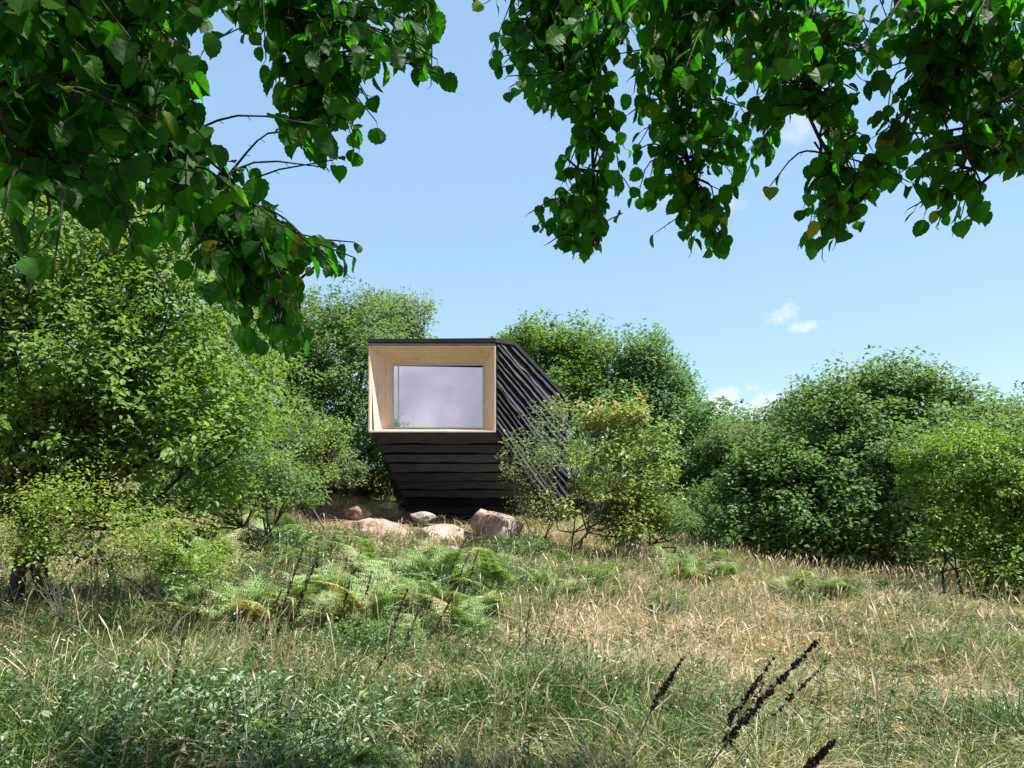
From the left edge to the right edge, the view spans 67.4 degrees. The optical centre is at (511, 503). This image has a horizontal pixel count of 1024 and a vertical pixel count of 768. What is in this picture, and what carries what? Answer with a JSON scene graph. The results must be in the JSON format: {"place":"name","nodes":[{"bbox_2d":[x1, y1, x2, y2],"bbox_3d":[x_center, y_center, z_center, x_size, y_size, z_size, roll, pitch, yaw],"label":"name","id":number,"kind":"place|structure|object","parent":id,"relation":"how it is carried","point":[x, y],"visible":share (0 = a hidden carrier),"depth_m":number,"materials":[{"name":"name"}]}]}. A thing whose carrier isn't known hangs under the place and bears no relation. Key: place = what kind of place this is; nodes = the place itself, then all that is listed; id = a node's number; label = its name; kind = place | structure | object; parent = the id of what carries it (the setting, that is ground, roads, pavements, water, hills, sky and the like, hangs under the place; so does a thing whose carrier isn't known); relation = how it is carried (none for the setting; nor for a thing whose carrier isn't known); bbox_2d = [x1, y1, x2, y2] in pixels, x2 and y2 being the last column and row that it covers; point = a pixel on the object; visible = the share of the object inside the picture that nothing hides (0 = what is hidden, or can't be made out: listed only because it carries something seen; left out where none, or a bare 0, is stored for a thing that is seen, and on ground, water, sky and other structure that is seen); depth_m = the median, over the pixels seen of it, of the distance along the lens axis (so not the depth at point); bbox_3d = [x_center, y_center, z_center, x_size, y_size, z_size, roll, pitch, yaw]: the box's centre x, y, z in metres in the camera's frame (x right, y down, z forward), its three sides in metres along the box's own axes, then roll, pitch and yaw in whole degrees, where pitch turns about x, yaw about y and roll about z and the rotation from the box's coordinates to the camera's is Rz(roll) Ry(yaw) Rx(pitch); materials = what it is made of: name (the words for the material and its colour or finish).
{"place":"outdoors","nodes":[
{"label":"outdoors","id":0,"kind":"place"},
{"bbox_2d":[1,461,1004,767],"bbox_3d":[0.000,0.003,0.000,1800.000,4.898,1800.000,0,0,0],"label":"ground","id":1,"kind":"structure","parent":0,"point":[331,513],"depth_m":20.18,"materials":[{"name":"soil"}]},
{"bbox_2d":[70,555,96,648],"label":"dead flower stalk","id":2,"kind":"object","parent":1,"relation":"on","point":[92,613],"visible":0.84,"depth_m":6.18,"materials":[{"name":"plant"}]},
{"bbox_2d":[0,452,262,654],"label":"thorn shrub","id":3,"kind":"object","parent":1,"relation":"on","point":[55,509],"visible":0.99,"depth_m":6.81,"materials":[{"name":"green plant"}]},
{"bbox_2d":[0,213,312,503],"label":"broadleaf tree","id":4,"kind":"object","parent":1,"relation":"on","point":[234,359],"visible":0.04,"depth_m":19.84,"materials":[{"name":"green plant"}]},
{"bbox_2d":[0,136,316,620],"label":"hazel tree","id":5,"kind":"object","parent":1,"relation":"on","point":[118,386],"visible":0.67,"depth_m":7.94,"materials":[{"name":"green plant"}]},
{"bbox_2d":[144,635,184,708],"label":"dead flower stalk","id":6,"kind":"object","parent":1,"relation":"on","point":[175,671],"visible":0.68,"depth_m":4.89,"materials":[{"name":"plant"}]},
{"bbox_2d":[143,523,192,548],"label":"bracken fern","id":7,"kind":"object","parent":1,"relation":"on","point":[182,536],"visible":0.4,"depth_m":12.99,"materials":[{"name":"green plant"}]},
{"bbox_2d":[149,549,192,577],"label":"bracken fern","id":8,"kind":"object","parent":1,"relation":"on","point":[161,564],"visible":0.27,"depth_m":10.37,"materials":[{"name":"green plant"}]},
{"bbox_2d":[147,576,231,608],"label":"bracken fern","id":9,"kind":"object","parent":1,"relation":"on","point":[178,591],"visible":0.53,"depth_m":8.20,"materials":[{"name":"green plant"}]},
{"bbox_2d":[148,602,235,630],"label":"bracken fern","id":10,"kind":"object","parent":1,"relation":"on","point":[199,612],"visible":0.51,"depth_m":7.58,"materials":[{"name":"green plant"}]},
{"bbox_2d":[148,530,239,579],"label":"bracken fern","id":11,"kind":"object","parent":1,"relation":"on","point":[179,559],"visible":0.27,"depth_m":10.22,"materials":[{"name":"green plant"}]},
{"bbox_2d":[185,526,253,558],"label":"bracken fern","id":12,"kind":"object","parent":1,"relation":"on","point":[233,535],"visible":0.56,"depth_m":12.09,"materials":[{"name":"green plant"}]},
{"bbox_2d":[0,0,457,362],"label":"overhanging tree","id":13,"kind":"object","parent":1,"relation":"on","point":[83,83],"visible":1,"depth_m":2.08,"materials":[{"name":"green plant"}]},
{"bbox_2d":[128,417,332,558],"bbox_3d":[-4.543,-0.059,12.954,2.261,2.914,3.257,0,0,27],"label":"bush","id":14,"kind":"object","parent":1,"relation":"on","point":[287,471],"visible":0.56,"depth_m":12.94,"materials":[{"name":"green plant"}]},
{"bbox_2d":[208,545,259,577],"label":"bracken fern","id":15,"kind":"object","parent":1,"relation":"on","point":[241,559],"visible":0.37,"depth_m":10.96,"materials":[{"name":"green plant"}]},
{"bbox_2d":[197,577,295,628],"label":"bracken fern","id":16,"kind":"object","parent":1,"relation":"on","point":[251,604],"visible":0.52,"depth_m":7.82,"materials":[{"name":"green plant"}]},
{"bbox_2d":[211,571,304,618],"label":"bracken fern","id":17,"kind":"object","parent":1,"relation":"on","point":[252,585],"visible":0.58,"depth_m":8.24,"materials":[{"name":"green plant"}]},
{"bbox_2d":[247,524,298,553],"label":"bracken fern","id":18,"kind":"object","parent":1,"relation":"on","point":[265,543],"visible":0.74,"depth_m":13.60,"materials":[{"name":"green plant"}]},
{"bbox_2d":[250,545,306,579],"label":"bracken fern","id":19,"kind":"object","parent":1,"relation":"on","point":[282,561],"visible":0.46,"depth_m":10.89,"materials":[{"name":"green plant"}]},
{"bbox_2d":[246,720,314,747],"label":"bracken fern","id":20,"kind":"object","parent":1,"relation":"on","point":[276,734],"visible":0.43,"depth_m":4.37,"materials":[{"name":"green plant"}]},
{"bbox_2d":[243,584,330,618],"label":"bracken fern","id":21,"kind":"object","parent":1,"relation":"on","point":[294,593],"visible":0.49,"depth_m":7.97,"materials":[{"name":"green plant"}]},
{"bbox_2d":[260,546,320,664],"bbox_3d":[-1.935,0.922,7.206,0.541,1.136,1.705,0,0,-2],"label":"dead flower stalk","id":22,"kind":"object","parent":1,"relation":"on","point":[301,597],"visible":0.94,"depth_m":6.55,"materials":[{"name":"plant"}]},
{"bbox_2d":[280,529,305,555],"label":"bracken fern","id":23,"kind":"object","parent":1,"relation":"on","point":[287,543],"visible":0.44,"depth_m":13.80,"materials":[{"name":"green plant"}]},
{"bbox_2d":[232,401,374,519],"bbox_3d":[-5.075,-0.921,18.543,3.066,3.061,2.624,0,0,-37],"label":"bush","id":24,"kind":"object","parent":1,"relation":"on","point":[345,468],"visible":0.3,"depth_m":18.37,"materials":[{"name":"green plant"}]},
{"bbox_2d":[266,596,343,635],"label":"plant","id":25,"kind":"object","parent":1,"relation":"on","point":[316,623],"visible":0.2,"depth_m":7.92,"materials":[{"name":"green plant"}]},
{"bbox_2d":[271,590,353,627],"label":"bracken fern","id":26,"kind":"object","parent":1,"relation":"on","point":[313,604],"visible":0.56,"depth_m":8.05,"materials":[{"name":"green plant"}]},
{"bbox_2d":[286,529,338,545],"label":"bracken fern","id":27,"kind":"object","parent":1,"relation":"on","point":[304,536],"visible":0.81,"depth_m":13.88,"materials":[{"name":"green plant"}]},
{"bbox_2d":[275,569,353,597],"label":"bracken fern","id":28,"kind":"object","parent":1,"relation":"on","point":[316,578],"visible":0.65,"depth_m":9.01,"materials":[{"name":"green plant"}]},
{"bbox_2d":[294,408,355,529],"bbox_3d":[-4.052,-0.541,16.453,1.374,2.999,1.224,0,0,0],"label":"sapling","id":29,"kind":"object","parent":1,"relation":"on","point":[331,442],"visible":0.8,"depth_m":16.45,"materials":[{"name":"green plant"}]},
{"bbox_2d":[234,276,420,494],"bbox_3d":[-5.689,-3.767,23.989,7.454,7.515,5.860,0,0,0],"label":"broadleaf tree","id":30,"kind":"object","parent":1,"relation":"on","point":[325,376],"visible":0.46,"depth_m":23.31,"materials":[{"name":"green plant"}]},
{"bbox_2d":[314,563,356,599],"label":"bracken fern","id":31,"kind":"object","parent":1,"relation":"on","point":[334,572],"visible":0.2,"depth_m":9.85,"materials":[{"name":"green plant"}]},
{"bbox_2d":[291,723,406,767],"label":"plant","id":32,"kind":"object","parent":1,"relation":"on","point":[358,757],"visible":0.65,"depth_m":4.04,"materials":[{"name":"green plant"}]},
{"bbox_2d":[342,504,371,519],"bbox_3d":[-3.833,0.214,19.035,0.659,0.410,0.482,0,0,-30],"label":"boulder","id":33,"kind":"object","parent":1,"relation":"on","point":[358,511],"visible":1,"depth_m":18.88,"materials":[{"name":"brown stone"}]},
{"bbox_2d":[312,592,405,634],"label":"bracken fern","id":34,"kind":"object","parent":1,"relation":"on","point":[375,611],"visible":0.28,"depth_m":7.87,"materials":[{"name":"green plant"}]},
{"bbox_2d":[325,540,396,576],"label":"bracken fern","id":35,"kind":"object","parent":1,"relation":"on","point":[352,552],"visible":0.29,"depth_m":10.58,"materials":[{"name":"green plant"}]},
{"bbox_2d":[313,580,411,620],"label":"bracken fern","id":36,"kind":"object","parent":1,"relation":"on","point":[351,598],"visible":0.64,"depth_m":7.90,"materials":[{"name":"green plant"}]},
{"bbox_2d":[302,608,426,659],"bbox_3d":[-1.379,1.335,7.220,1.208,0.719,0.760,0,0,16],"label":"plant","id":37,"kind":"object","parent":1,"relation":"on","point":[365,630],"visible":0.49,"depth_m":7.10,"materials":[{"name":"green plant"}]},
{"bbox_2d":[335,447,393,497],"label":"bush","id":38,"kind":"object","parent":1,"relation":"on","point":[383,480],"visible":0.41,"depth_m":24.41,"materials":[{"name":"green plant"}]},
{"bbox_2d":[345,560,395,603],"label":"bracken fern","id":39,"kind":"object","parent":1,"relation":"on","point":[368,573],"visible":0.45,"depth_m":9.29,"materials":[{"name":"green plant"}]},
{"bbox_2d":[337,535,421,583],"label":"bracken fern","id":40,"kind":"object","parent":1,"relation":"on","point":[372,555],"visible":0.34,"depth_m":10.22,"materials":[{"name":"green plant"}]},
{"bbox_2d":[352,518,412,536],"bbox_3d":[-2.837,0.757,17.488,1.734,0.860,1.274,0,0,-16],"label":"boulder","id":41,"kind":"object","parent":1,"relation":"on","point":[378,522],"visible":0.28,"depth_m":17.40,"materials":[{"name":"beige stone"}]},
{"bbox_2d":[349,740,435,767],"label":"bracken fern","id":42,"kind":"object","parent":1,"relation":"on","point":[382,764],"visible":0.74,"depth_m":4.07,"materials":[{"name":"green plant"}]},
{"bbox_2d":[345,554,450,588],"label":"bracken fern","id":43,"kind":"object","parent":1,"relation":"on","point":[410,570],"visible":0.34,"depth_m":10.25,"materials":[{"name":"green plant"}]},
{"bbox_2d":[378,583,421,613],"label":"bracken fern","id":44,"kind":"object","parent":1,"relation":"on","point":[392,587],"visible":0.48,"depth_m":8.84,"materials":[{"name":"green plant"}]},
{"bbox_2d":[357,284,445,363],"bbox_3d":[-4.488,-4.848,31.205,3.801,8.206,3.915,0,0,0],"label":"willow tree","id":45,"kind":"object","parent":1,"relation":"on","point":[418,313],"visible":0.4,"depth_m":30.59,"materials":[{"name":"green plant"}]},
{"bbox_2d":[368,548,470,578],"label":"bracken fern","id":46,"kind":"object","parent":1,"relation":"on","point":[409,553],"visible":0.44,"depth_m":10.67,"materials":[{"name":"green plant"}]},
{"bbox_2d":[389,588,453,665],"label":"dead flower stalk","id":47,"kind":"object","parent":1,"relation":"on","point":[416,614],"visible":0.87,"depth_m":6.86,"materials":[{"name":"plant"}]},
{"bbox_2d":[394,576,449,611],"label":"bracken fern","id":48,"kind":"object","parent":1,"relation":"on","point":[404,580],"visible":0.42,"depth_m":9.23,"materials":[{"name":"green plant"}]},
{"bbox_2d":[410,511,435,523],"bbox_3d":[-2.163,0.340,18.616,0.643,0.295,0.431,0,0,16],"label":"stone","id":49,"kind":"object","parent":1,"relation":"on","point":[419,516],"visible":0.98,"depth_m":18.46,"materials":[{"name":"stone"}]},
{"bbox_2d":[396,613,454,637],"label":"bracken fern","id":50,"kind":"object","parent":1,"relation":"on","point":[418,623],"visible":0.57,"depth_m":7.98,"materials":[{"name":"green plant"}]},
{"bbox_2d":[407,580,466,606],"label":"bracken fern","id":51,"kind":"object","parent":1,"relation":"on","point":[431,587],"visible":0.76,"depth_m":8.94,"materials":[{"name":"green plant"}]},
{"bbox_2d":[395,573,478,591],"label":"bracken fern","id":52,"kind":"object","parent":1,"relation":"on","point":[451,585],"visible":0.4,"depth_m":10.11,"materials":[{"name":"green plant"}]},
{"bbox_2d":[398,546,479,579],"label":"bracken fern","id":53,"kind":"object","parent":1,"relation":"on","point":[449,561],"visible":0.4,"depth_m":10.30,"materials":[{"name":"green plant"}]},
{"bbox_2d":[417,552,471,587],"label":"bracken fern","id":54,"kind":"object","parent":1,"relation":"on","point":[455,573],"visible":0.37,"depth_m":10.34,"materials":[{"name":"green plant"}]},
{"bbox_2d":[414,524,475,541],"bbox_3d":[-1.581,0.916,17.128,1.426,0.936,1.428,0,0,38],"label":"boulder","id":55,"kind":"object","parent":1,"relation":"on","point":[444,531],"visible":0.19,"depth_m":16.84,"materials":[{"name":"beige stone"}]},
{"bbox_2d":[412,592,494,631],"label":"bracken fern","id":56,"kind":"object","parent":1,"relation":"on","point":[454,612],"visible":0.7,"depth_m":7.89,"materials":[{"name":"green plant"}]},
{"bbox_2d":[430,535,479,592],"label":"bracken fern","id":57,"kind":"object","parent":1,"relation":"on","point":[441,553],"visible":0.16,"depth_m":10.79,"materials":[{"name":"green plant"}]},
{"bbox_2d":[446,537,479,593],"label":"dead flower stalk","id":58,"kind":"object","parent":1,"relation":"on","point":[460,574],"visible":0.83,"depth_m":10.10,"materials":[{"name":"plant"}]},
{"bbox_2d":[368,338,570,525],"bbox_3d":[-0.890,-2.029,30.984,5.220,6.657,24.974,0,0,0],"label":"timber cabin","id":59,"kind":"object","parent":1,"relation":"on","point":[444,413],"visible":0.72,"depth_m":19.20,"materials":[{"name":"black-stained timber boards"},{"name":"light natural wood"},{"name":"glass"}]},
{"bbox_2d":[369,346,495,432],"bbox_3d":[-1.928,-2.770,18.894,3.075,2.090,0.672,0,0,0],"label":"window","id":60,"kind":"structure","parent":59,"relation":"in","point":[413,388],"depth_m":19.09,"materials":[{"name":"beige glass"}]},
{"bbox_2d":[439,597,506,621],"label":"bracken fern","id":61,"kind":"object","parent":1,"relation":"on","point":[471,602],"visible":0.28,"depth_m":8.47,"materials":[{"name":"green plant"}]},
{"bbox_2d":[445,610,507,637],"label":"bracken fern","id":62,"kind":"object","parent":1,"relation":"on","point":[469,627],"visible":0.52,"depth_m":7.84,"materials":[{"name":"green plant"}]},
{"bbox_2d":[461,594,523,616],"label":"bracken fern","id":63,"kind":"object","parent":1,"relation":"on","point":[486,600],"visible":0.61,"depth_m":9.33,"materials":[{"name":"green plant"}]},
{"bbox_2d":[470,509,523,541],"bbox_3d":[-0.326,0.663,16.972,1.084,1.100,0.818,0,0,-36],"label":"boulder","id":64,"kind":"object","parent":1,"relation":"on","point":[492,522],"visible":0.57,"depth_m":16.73,"materials":[{"name":"beige stone"}]},
{"bbox_2d":[461,547,540,589],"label":"bracken fern","id":65,"kind":"object","parent":1,"relation":"on","point":[492,569],"visible":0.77,"depth_m":10.59,"materials":[{"name":"green plant"}]},
{"bbox_2d":[0,365,1022,492],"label":"woods","id":66,"kind":"object","parent":1,"relation":"on","point":[729,404],"visible":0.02,"depth_m":35.28,"materials":[{"name":"green plant"}]},
{"bbox_2d":[0,468,1023,767],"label":"grass","id":67,"kind":"structure","parent":1,"relation":"on","point":[506,688],"depth_m":5.67,"materials":[{"name":"green plant"}]},
{"bbox_2d":[0,500,1023,767],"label":"weeds","id":68,"kind":"object","parent":1,"relation":"on","point":[248,708],"visible":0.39,"depth_m":5.61,"materials":[{"name":"green plant"}]},
{"bbox_2d":[488,532,554,559],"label":"plant","id":69,"kind":"object","parent":1,"relation":"on","point":[517,543],"visible":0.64,"depth_m":15.17,"materials":[{"name":"green plant"}]},
{"bbox_2d":[494,390,588,550],"bbox_3d":[0.613,-0.521,15.823,1.974,3.870,1.738,0,0,0],"label":"airy shrub","id":70,"kind":"object","parent":1,"relation":"on","point":[550,464],"visible":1,"depth_m":15.71,"materials":[{"name":"green plant"}]},
{"bbox_2d":[512,566,574,591],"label":"bracken fern","id":71,"kind":"object","parent":1,"relation":"on","point":[538,578],"visible":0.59,"depth_m":11.01,"materials":[{"name":"green plant"}]},
{"bbox_2d":[524,582,571,607],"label":"bracken fern","id":72,"kind":"object","parent":1,"relation":"on","point":[552,596],"visible":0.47,"depth_m":10.20,"materials":[{"name":"green plant"}]},
{"bbox_2d":[519,597,581,667],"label":"dead flower stalk","id":73,"kind":"object","parent":1,"relation":"on","point":[548,630],"visible":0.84,"depth_m":6.37,"materials":[{"name":"plant"}]},
{"bbox_2d":[488,305,646,443],"bbox_3d":[1.980,-3.539,27.955,6.388,7.392,5.354,0,0,26],"label":"broadleaf tree","id":74,"kind":"object","parent":1,"relation":"on","point":[572,368],"visible":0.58,"depth_m":27.00,"materials":[{"name":"green plant"}]},
{"bbox_2d":[551,560,629,588],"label":"plant","id":75,"kind":"object","parent":1,"relation":"on","point":[597,571],"visible":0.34,"depth_m":12.65,"materials":[{"name":"green plant"}]},
{"bbox_2d":[567,430,628,514],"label":"bush","id":76,"kind":"object","parent":1,"relation":"on","point":[570,490],"visible":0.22,"depth_m":24.16,"materials":[{"name":"green plant"}]},
{"bbox_2d":[560,664,647,720],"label":"plant","id":77,"kind":"object","parent":1,"relation":"on","point":[623,695],"visible":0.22,"depth_m":5.25,"materials":[{"name":"green plant"}]},
{"bbox_2d":[530,379,688,555],"bbox_3d":[2.109,-0.621,16.487,3.476,4.180,2.087,0,0,0],"label":"leaning shrub","id":78,"kind":"object","parent":1,"relation":"on","point":[633,485],"visible":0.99,"depth_m":16.29,"materials":[{"name":"green plant"}]},
{"bbox_2d":[614,537,650,561],"bbox_3d":[2.525,1.010,16.439,0.619,0.574,0.736,0,0,42],"label":"boulder","id":79,"kind":"object","parent":1,"relation":"on","point":[636,546],"visible":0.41,"depth_m":16.21,"materials":[{"name":"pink stone"}]},
{"bbox_2d":[584,482,709,553],"bbox_3d":[2.962,0.571,17.181,2.754,2.205,1.841,0,0,0],"label":"bush","id":80,"kind":"object","parent":1,"relation":"on","point":[685,523],"visible":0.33,"depth_m":16.98,"materials":[{"name":"green plant"}]},
{"bbox_2d":[572,318,734,502],"bbox_3d":[4.638,-2.971,26.505,5.656,6.876,4.913,0,0,-30],"label":"broadleaf tree","id":81,"kind":"object","parent":1,"relation":"on","point":[659,378],"visible":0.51,"depth_m":25.88,"materials":[{"name":"green plant"}]},
{"bbox_2d":[632,656,685,756],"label":"dead flower stalk","id":82,"kind":"object","parent":1,"relation":"on","point":[667,683],"visible":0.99,"depth_m":4.10,"materials":[{"name":"plant"}]},
{"bbox_2d":[640,589,709,615],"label":"plant","id":83,"kind":"object","parent":1,"relation":"on","point":[681,599],"visible":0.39,"depth_m":10.50,"materials":[{"name":"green plant"}]},
{"bbox_2d":[646,550,705,582],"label":"bracken fern","id":84,"kind":"object","parent":1,"relation":"on","point":[683,568],"visible":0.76,"depth_m":13.81,"materials":[{"name":"green plant"}]},
{"bbox_2d":[635,382,752,510],"bbox_3d":[6.322,-1.894,26.443,4.461,5.054,5.360,0,0,26],"label":"broadleaf tree","id":85,"kind":"object","parent":1,"relation":"on","point":[689,467],"visible":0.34,"depth_m":25.00,"materials":[{"name":"green plant"}]},
{"bbox_2d":[656,475,749,538],"bbox_3d":[5.659,0.298,22.843,3.400,2.323,2.454,0,0,0],"label":"bush","id":86,"kind":"object","parent":1,"relation":"on","point":[696,500],"visible":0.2,"depth_m":22.70,"materials":[{"name":"green plant"}]},
{"bbox_2d":[682,551,733,584],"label":"bracken fern","id":87,"kind":"object","parent":1,"relation":"on","point":[705,568],"visible":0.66,"depth_m":13.80,"materials":[{"name":"green plant"}]},
{"bbox_2d":[701,549,735,577],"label":"bracken fern","id":88,"kind":"object","parent":1,"relation":"on","point":[718,567],"visible":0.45,"depth_m":14.14,"materials":[{"name":"green plant"}]},
{"bbox_2d":[472,0,1023,263],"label":"overhanging tree","id":89,"kind":"object","parent":1,"relation":"on","point":[964,66],"visible":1,"depth_m":2.80,"materials":[{"name":"green plant"}]},
{"bbox_2d":[685,382,826,505],"bbox_3d":[8.514,-1.445,25.442,6.005,5.574,4.277,0,0,0],"label":"broadleaf tree","id":90,"kind":"object","parent":1,"relation":"on","point":[729,437],"visible":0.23,"depth_m":24.48,"materials":[{"name":"green plant"}]},
{"bbox_2d":[701,638,831,767],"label":"dead flower stalk","id":91,"kind":"object","parent":1,"relation":"on","point":[733,733],"visible":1,"depth_m":3.31,"materials":[{"name":"black plant"}]},
{"bbox_2d":[757,568,800,596],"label":"bracken fern","id":92,"kind":"object","parent":1,"relation":"on","point":[778,581],"visible":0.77,"depth_m":13.44,"materials":[{"name":"green plant"}]},
{"bbox_2d":[774,570,818,593],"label":"bracken fern","id":93,"kind":"object","parent":1,"relation":"on","point":[797,580],"visible":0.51,"depth_m":13.08,"materials":[{"name":"green plant"}]},
{"bbox_2d":[798,738,836,767],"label":"dead flower stalk","id":94,"kind":"object","parent":1,"relation":"on","point":[817,757],"visible":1,"depth_m":2.89,"materials":[{"name":"black plant"}]},
{"bbox_2d":[797,576,871,604],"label":"plant","id":95,"kind":"object","parent":1,"relation":"on","point":[825,592],"visible":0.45,"depth_m":12.30,"materials":[{"name":"green plant"}]},
{"bbox_2d":[818,569,882,595],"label":"bracken fern","id":96,"kind":"object","parent":1,"relation":"on","point":[834,578],"visible":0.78,"depth_m":12.23,"materials":[{"name":"green plant"}]},
{"bbox_2d":[692,344,1023,581],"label":"sycamore tree","id":97,"kind":"object","parent":1,"relation":"on","point":[851,468],"visible":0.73,"depth_m":18.72,"materials":[{"name":"green plant"}]},
{"bbox_2d":[862,573,925,594],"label":"plant","id":98,"kind":"object","parent":1,"relation":"on","point":[886,585],"visible":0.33,"depth_m":13.65,"materials":[{"name":"green plant"}]},
{"bbox_2d":[880,406,1023,599],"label":"hazel bush","id":99,"kind":"object","parent":1,"relation":"on","point":[992,458],"visible":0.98,"depth_m":13.65,"materials":[{"name":"green plant"}]},
{"bbox_2d":[908,625,1023,675],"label":"plant","id":100,"kind":"object","parent":1,"relation":"on","point":[959,647],"visible":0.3,"depth_m":7.44,"materials":[{"name":"green plant"}]},
{"bbox_2d":[0,0,1023,485],"label":"sky","id":101,"kind":"structure","parent":0,"point":[441,205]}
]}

